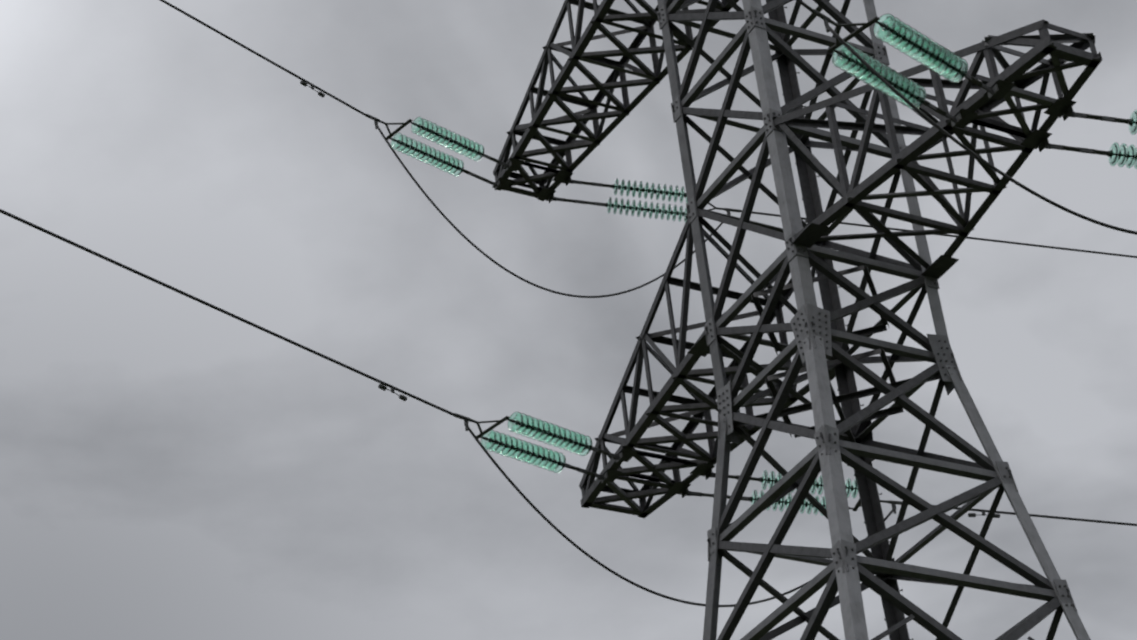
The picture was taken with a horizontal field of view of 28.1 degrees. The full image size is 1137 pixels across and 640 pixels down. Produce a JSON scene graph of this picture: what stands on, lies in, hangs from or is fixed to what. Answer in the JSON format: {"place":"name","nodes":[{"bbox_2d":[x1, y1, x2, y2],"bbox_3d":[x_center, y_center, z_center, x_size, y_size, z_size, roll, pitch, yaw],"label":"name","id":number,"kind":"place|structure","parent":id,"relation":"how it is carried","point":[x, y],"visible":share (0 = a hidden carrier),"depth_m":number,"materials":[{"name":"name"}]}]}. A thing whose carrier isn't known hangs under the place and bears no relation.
{"place":"outdoors","nodes":[
{"label":"outdoors","id":0,"kind":"place"},
{"bbox_2d":[0,0,1136,639],"label":"sky","id":1,"kind":"structure","parent":0,"point":[173,466],"materials":[{"name":"grey"}]},
{"label":"ground","id":2,"kind":"structure","parent":0,"visible":0},
{"bbox_2d":[0,0,1136,639],"bbox_3d":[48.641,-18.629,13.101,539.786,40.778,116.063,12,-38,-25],"label":"transmission tower","id":3,"kind":"structure","parent":2,"relation":"on","point":[820,348],"depth_m":37.80,"materials":[{"name":"metal"}]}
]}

